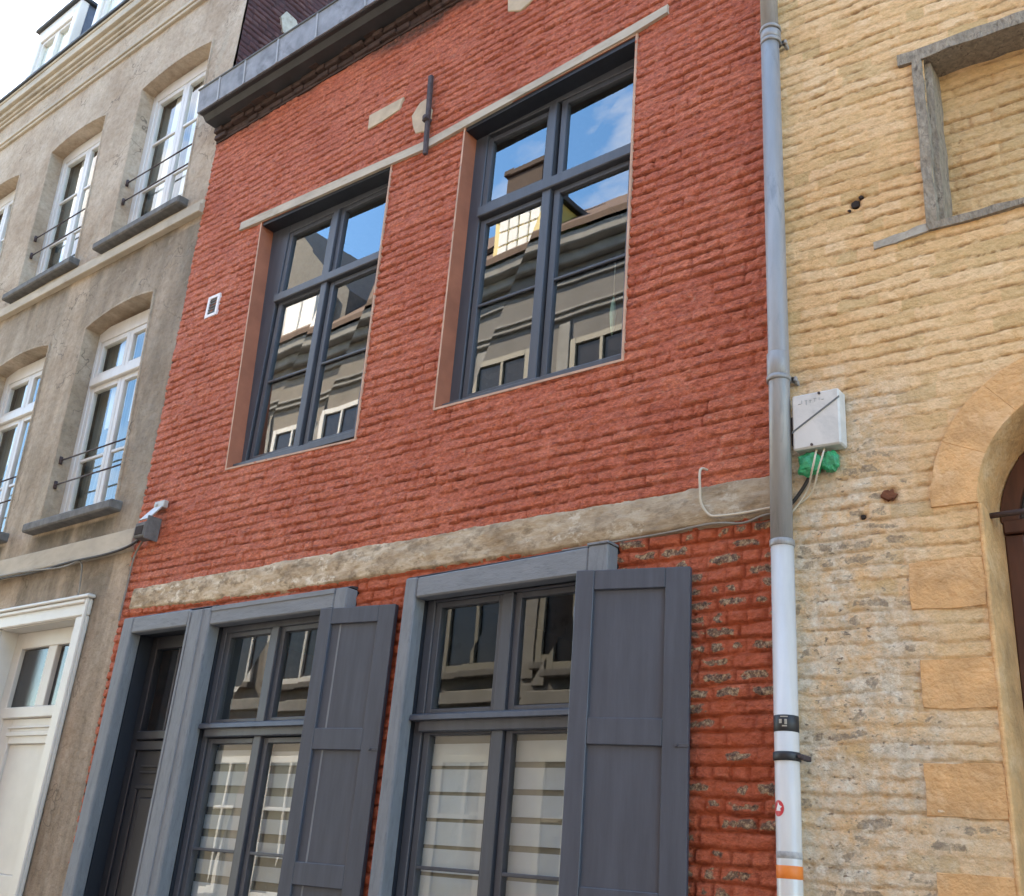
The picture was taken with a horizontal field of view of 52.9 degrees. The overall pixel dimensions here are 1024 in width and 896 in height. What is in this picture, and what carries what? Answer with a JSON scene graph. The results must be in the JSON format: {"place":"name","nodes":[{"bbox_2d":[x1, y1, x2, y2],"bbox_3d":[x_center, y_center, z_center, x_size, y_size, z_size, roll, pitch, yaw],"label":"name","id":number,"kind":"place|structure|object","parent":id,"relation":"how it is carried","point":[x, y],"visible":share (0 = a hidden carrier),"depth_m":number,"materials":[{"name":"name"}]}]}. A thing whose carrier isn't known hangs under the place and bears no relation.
{"place":"outdoors","nodes":[
{"label":"outdoors","id":0,"kind":"place"},
{"bbox_2d":[0,0,98,98],"label":"sky","id":1,"kind":"structure","parent":0,"point":[20,20],"materials":[{"name":"white"}]},
{"bbox_2d":[0,0,333,895],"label":"beige rendered house","id":2,"kind":"structure","parent":0,"point":[106,146],"depth_m":9.78,"materials":[{"name":"paint"}]},
{"bbox_2d":[0,190,15,252],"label":"window","id":3,"kind":"structure","parent":2,"relation":"in","point":[6,203],"depth_m":13.09,"materials":[{"name":"white wood"}]},
{"bbox_2d":[0,357,45,531],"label":"window","id":4,"kind":"structure","parent":2,"relation":"in","point":[27,378],"depth_m":10.62,"materials":[{"name":"white wood"}]},
{"bbox_2d":[0,626,73,895],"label":"front door","id":5,"kind":"structure","parent":2,"relation":"in","point":[29,696],"depth_m":8.25,"materials":[{"name":"beige paint"}]},
{"bbox_2d":[0,561,82,594],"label":"cable","id":6,"kind":"object","parent":2,"relation":"attached to","point":[53,568],"visible":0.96,"depth_m":8.31,"materials":[{"name":"grey plastic"}]},
{"bbox_2d":[35,131,101,275],"bbox_3d":[-4.878,-2.670,11.637,1.485,2.080,0.152,-13,-29,37],"label":"window","id":7,"kind":"structure","parent":2,"relation":"in","point":[76,201],"depth_m":11.89,"materials":[{"name":"white wood"}]},
{"bbox_2d":[0,540,139,579],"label":"cable","id":8,"kind":"object","parent":2,"relation":"attached to","point":[91,557],"visible":0.92,"depth_m":8.19,"materials":[{"name":"black plastic"}]},
{"bbox_2d":[59,309,175,513],"bbox_3d":[-3.530,-0.297,9.259,1.403,2.040,0.175,-13,-29,37],"label":"window","id":9,"kind":"structure","parent":2,"relation":"in","point":[116,385],"depth_m":9.43,"materials":[{"name":"white wood"}]},
{"bbox_2d":[127,59,233,223],"bbox_3d":[-3.390,-3.019,10.495,1.448,2.080,0.152,-13,-29,37],"label":"window","id":10,"kind":"structure","parent":2,"relation":"in","point":[180,118],"depth_m":10.72,"materials":[{"name":"white wood"}]},
{"bbox_2d":[62,0,776,895],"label":"red brick house","id":11,"kind":"structure","parent":0,"point":[426,418],"depth_m":6.24,"materials":[{"name":"brown brick"}]},
{"bbox_2d":[118,541,142,620],"bbox_3d":[-2.845,0.983,7.673,0.023,0.614,0.136,23,-28,-36],"label":"cable","id":12,"kind":"object","parent":11,"relation":"attached to","point":[129,575],"visible":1,"depth_m":7.71,"materials":[{"name":"grey plastic"}]},
{"bbox_2d":[98,634,184,895],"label":"front door","id":13,"kind":"structure","parent":11,"relation":"in","point":[119,874],"depth_m":6.94,"materials":[{"name":"paint"}]},
{"bbox_2d":[133,500,168,541],"bbox_3d":[-2.717,0.547,7.726,0.210,0.320,0.115,-13,-29,37],"label":"security camera","id":14,"kind":"object","parent":11,"relation":"attached to","point":[148,529],"depth_m":7.68,"materials":[{"name":"plastic"}]},
{"bbox_2d":[191,744,251,895],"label":"striped blind","id":15,"kind":"object","parent":11,"relation":"attached to","point":[221,819],"visible":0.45,"depth_m":6.28,"materials":[{"name":"fabric"}]},
{"bbox_2d":[173,615,319,895],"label":"window","id":16,"kind":"structure","parent":11,"relation":"in","point":[262,739],"depth_m":6.29,"materials":[{"name":"grey wood"}]},
{"bbox_2d":[249,744,299,895],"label":"striped blind","id":17,"kind":"object","parent":11,"relation":"attached to","point":[274,823],"visible":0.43,"depth_m":5.99,"materials":[{"name":"fabric"}]},
{"bbox_2d":[242,183,387,461],"bbox_3d":[-1.432,-0.908,7.598,1.600,2.320,0.108,-13,-29,37],"label":"window","id":18,"kind":"structure","parent":11,"relation":"in","point":[278,297],"depth_m":7.74,"materials":[{"name":"grey wood"}]},
{"bbox_2d":[418,735,489,895],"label":"striped blind","id":19,"kind":"object","parent":11,"relation":"attached to","point":[455,814],"visible":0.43,"depth_m":5.18,"materials":[{"name":"fabric"}]},
{"bbox_2d":[396,582,575,895],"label":"window","id":20,"kind":"structure","parent":11,"relation":"in","point":[503,732],"depth_m":5.18,"materials":[{"name":"grey wood"}]},
{"bbox_2d":[505,734,566,895],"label":"striped blind","id":21,"kind":"object","parent":11,"relation":"attached to","point":[536,823],"visible":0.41,"depth_m":4.88,"materials":[{"name":"fabric"}]},
{"bbox_2d":[450,58,634,401],"bbox_3d":[0.214,-1.303,6.339,1.460,2.340,0.108,-13,-29,37],"label":"window","id":22,"kind":"structure","parent":11,"relation":"in","point":[548,193],"depth_m":6.46,"materials":[{"name":"grey wood"}]},
{"bbox_2d":[609,263,615,335],"bbox_3d":[0.589,-0.866,5.968,0.040,0.490,0.038,-13,-29,37],"label":"hanging ornament","id":23,"kind":"object","parent":11,"relation":"hanging from","point":[612,312],"visible":1,"depth_m":5.91,"materials":[{"name":"white ceramic"}]},
{"bbox_2d":[562,513,769,550],"bbox_3d":[0.710,0.397,4.828,1.181,0.041,0.027,-13,-29,37],"label":"cable","id":24,"kind":"object","parent":11,"relation":"attached to","point":[705,524],"visible":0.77,"depth_m":4.74,"materials":[{"name":"grey plastic"}]},
{"bbox_2d":[698,467,769,516],"bbox_3d":[1.030,0.180,4.654,0.395,0.268,0.059,-13,-29,37],"label":"cable","id":25,"kind":"object","parent":11,"relation":"attached to","point":[721,515],"visible":0.94,"depth_m":4.67,"materials":[{"name":"beige plastic"}]},
{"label":"pavement","id":26,"kind":"structure","parent":0,"visible":0},
{"bbox_2d":[778,0,1023,895],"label":"ochre brick house","id":27,"kind":"structure","parent":26,"relation":"on","point":[903,143],"depth_m":4.29,"materials":[{"name":"yellow brick"}]},
{"bbox_2d":[760,0,810,895],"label":"downpipe","id":28,"kind":"object","parent":27,"relation":"attached to","point":[788,757],"visible":1,"depth_m":4.43,"materials":[{"name":"grey metal"}]},
{"bbox_2d":[792,477,809,504],"bbox_3d":[1.233,0.206,4.481,0.152,0.170,0.018,-11,-27,33],"label":"cable","id":29,"kind":"object","parent":27,"relation":"attached to","point":[799,493],"visible":0.59,"depth_m":4.47,"materials":[{"name":"black plastic"}]},
{"bbox_2d":[791,388,846,454],"bbox_3d":[1.335,-0.112,4.518,0.242,0.263,0.093,-13,-29,37],"label":"junction box","id":30,"kind":"object","parent":27,"relation":"attached to","point":[818,421],"visible":1,"depth_m":4.48,"materials":[{"name":"white plastic"}]},
{"bbox_2d":[793,449,816,511],"bbox_3d":[1.261,0.153,4.459,0.043,0.291,0.176,17,-26,-27],"label":"cable","id":31,"kind":"object","parent":30,"relation":"hanging from","point":[807,489],"visible":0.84,"depth_m":4.43,"materials":[{"name":"beige plastic"}]},
{"bbox_2d":[800,448,824,503],"bbox_3d":[1.304,0.117,4.444,0.046,0.231,0.154,13,-24,-19],"label":"cable","id":32,"kind":"object","parent":30,"relation":"attached to","point":[808,496],"visible":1,"depth_m":4.41,"materials":[{"name":"beige plastic"}]},
{"bbox_2d":[798,450,839,477],"bbox_3d":[1.324,0.067,4.447,0.182,0.118,0.064,-10,-27,32],"label":"green plastic wrapping","id":33,"kind":"object","parent":30,"relation":"attached to","point":[830,462],"visible":0.98,"depth_m":4.42,"materials":[{"name":"green plastic"}]},
{"bbox_2d":[1018,455,1023,518],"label":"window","id":34,"kind":"structure","parent":27,"relation":"in","point":[1022,515],"depth_m":4.25,"materials":[{"name":"brown wood"}]}
]}

